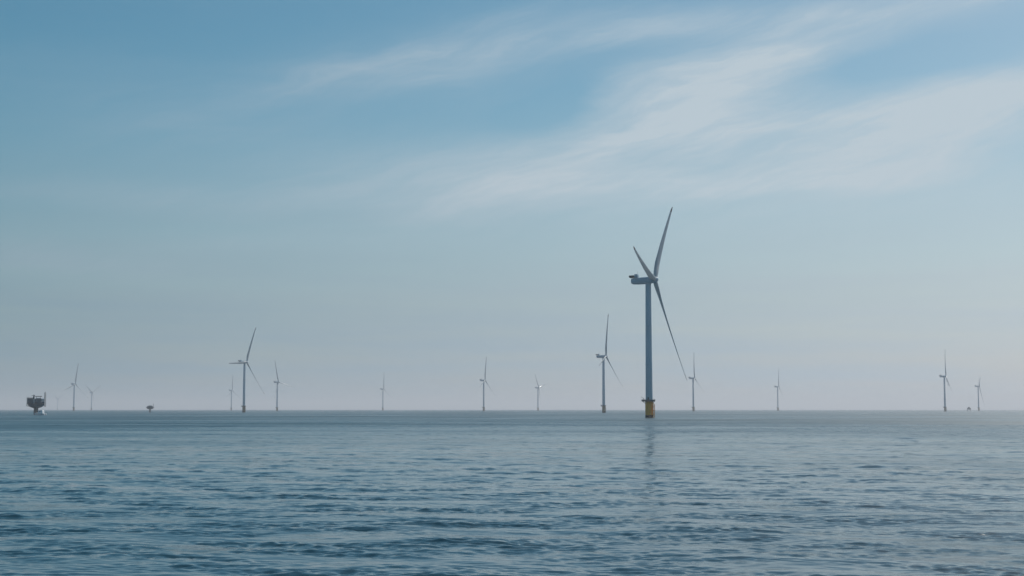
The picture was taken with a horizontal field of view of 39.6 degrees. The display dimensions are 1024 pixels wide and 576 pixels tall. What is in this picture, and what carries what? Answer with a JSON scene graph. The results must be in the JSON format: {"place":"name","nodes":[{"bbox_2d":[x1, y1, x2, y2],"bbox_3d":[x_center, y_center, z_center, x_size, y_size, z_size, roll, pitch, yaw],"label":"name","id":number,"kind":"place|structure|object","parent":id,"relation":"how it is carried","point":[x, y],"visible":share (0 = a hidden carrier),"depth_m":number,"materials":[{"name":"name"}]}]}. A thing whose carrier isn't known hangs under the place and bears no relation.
{"place":"outdoors","nodes":[
{"label":"outdoors","id":0,"kind":"place"},
{"bbox_2d":[0,410,1023,575],"bbox_3d":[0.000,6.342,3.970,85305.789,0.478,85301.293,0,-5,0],"label":"sea","id":1,"kind":"structure","parent":0,"point":[510,493],"depth_m":101.83,"materials":[{"name":"blue liquid"}]},
{"bbox_2d":[26,392,45,414],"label":"offshore substation","id":2,"kind":"object","parent":1,"relation":"in","point":[34,403],"visible":0.99,"depth_m":1525.32,"materials":[{"name":"metal"}]},
{"bbox_2d":[35,410,47,414],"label":"crew boat","id":3,"kind":"object","parent":1,"relation":"on","point":[41,412],"visible":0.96,"depth_m":1523.44,"materials":[{"name":"white metal"}]},
{"bbox_2d":[65,367,82,410],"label":"wind turbine","id":4,"kind":"object","parent":1,"relation":"in","point":[73,384],"visible":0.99,"depth_m":5236.28,"materials":[{"name":"paint"}]},
{"bbox_2d":[86,386,99,409],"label":"wind turbine","id":5,"kind":"object","parent":1,"relation":"in","point":[91,392],"visible":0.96,"depth_m":7896.12,"materials":[{"name":"paint"}]},
{"bbox_2d":[146,404,153,411],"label":"offshore substation","id":6,"kind":"object","parent":1,"relation":"in","point":[149,407],"visible":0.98,"depth_m":2816.31,"materials":[{"name":"metal"}]},
{"bbox_2d":[228,379,240,410],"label":"wind turbine","id":7,"kind":"object","parent":1,"relation":"in","point":[231,394],"visible":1,"depth_m":7008.89,"materials":[{"name":"paint"}]},
{"bbox_2d":[229,328,263,411],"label":"wind turbine","id":8,"kind":"object","parent":1,"relation":"in","point":[244,372],"visible":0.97,"depth_m":2808.69,"materials":[{"name":"paint"}]},
{"bbox_2d":[274,362,291,410],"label":"wind turbine","id":9,"kind":"object","parent":1,"relation":"in","point":[277,382],"visible":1,"depth_m":4855.43,"materials":[{"name":"paint"}]},
{"bbox_2d":[380,381,384,410],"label":"wind turbine","id":10,"kind":"object","parent":1,"relation":"in","point":[382,396],"visible":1,"depth_m":6545.79,"materials":[{"name":"paint"}]},
{"bbox_2d":[479,357,494,410],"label":"wind turbine","id":11,"kind":"object","parent":1,"relation":"in","point":[483,407],"visible":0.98,"depth_m":4563.85,"materials":[{"name":"paint"}]},
{"bbox_2d":[535,375,544,410],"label":"wind turbine","id":12,"kind":"object","parent":1,"relation":"in","point":[537,394],"visible":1,"depth_m":6139.51,"materials":[{"name":"paint"}]},
{"bbox_2d":[596,314,621,412],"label":"wind turbine","id":13,"kind":"object","parent":1,"relation":"in","point":[603,357],"visible":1,"depth_m":2497.99,"materials":[{"name":"paint"}]},
{"bbox_2d":[629,207,686,417],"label":"wind turbine","id":14,"kind":"object","parent":1,"relation":"in","point":[648,281],"visible":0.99,"depth_m":1022.36,"materials":[{"name":"white paint"}]},
{"bbox_2d":[688,368,699,410],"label":"wind turbine","id":15,"kind":"object","parent":1,"relation":"in","point":[693,379],"visible":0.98,"depth_m":4250.91,"materials":[{"name":"paint"}]},
{"bbox_2d":[774,374,780,410],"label":"wind turbine","id":16,"kind":"object","parent":1,"relation":"in","point":[777,393],"visible":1,"depth_m":5852.98,"materials":[{"name":"paint"}]},
{"bbox_2d":[939,362,950,410],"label":"wind turbine","id":17,"kind":"object","parent":1,"relation":"in","point":[944,407],"visible":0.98,"depth_m":4009.28,"materials":[{"name":"paint"}]},
{"bbox_2d":[974,377,982,410],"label":"wind turbine","id":18,"kind":"object","parent":1,"relation":"in","point":[978,407],"visible":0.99,"depth_m":5716.80,"materials":[{"name":"paint"}]},
{"bbox_2d":[0,0,1023,409],"label":"sky","id":19,"kind":"structure","parent":0,"point":[407,195],"materials":[{"name":"blue"}]}
]}

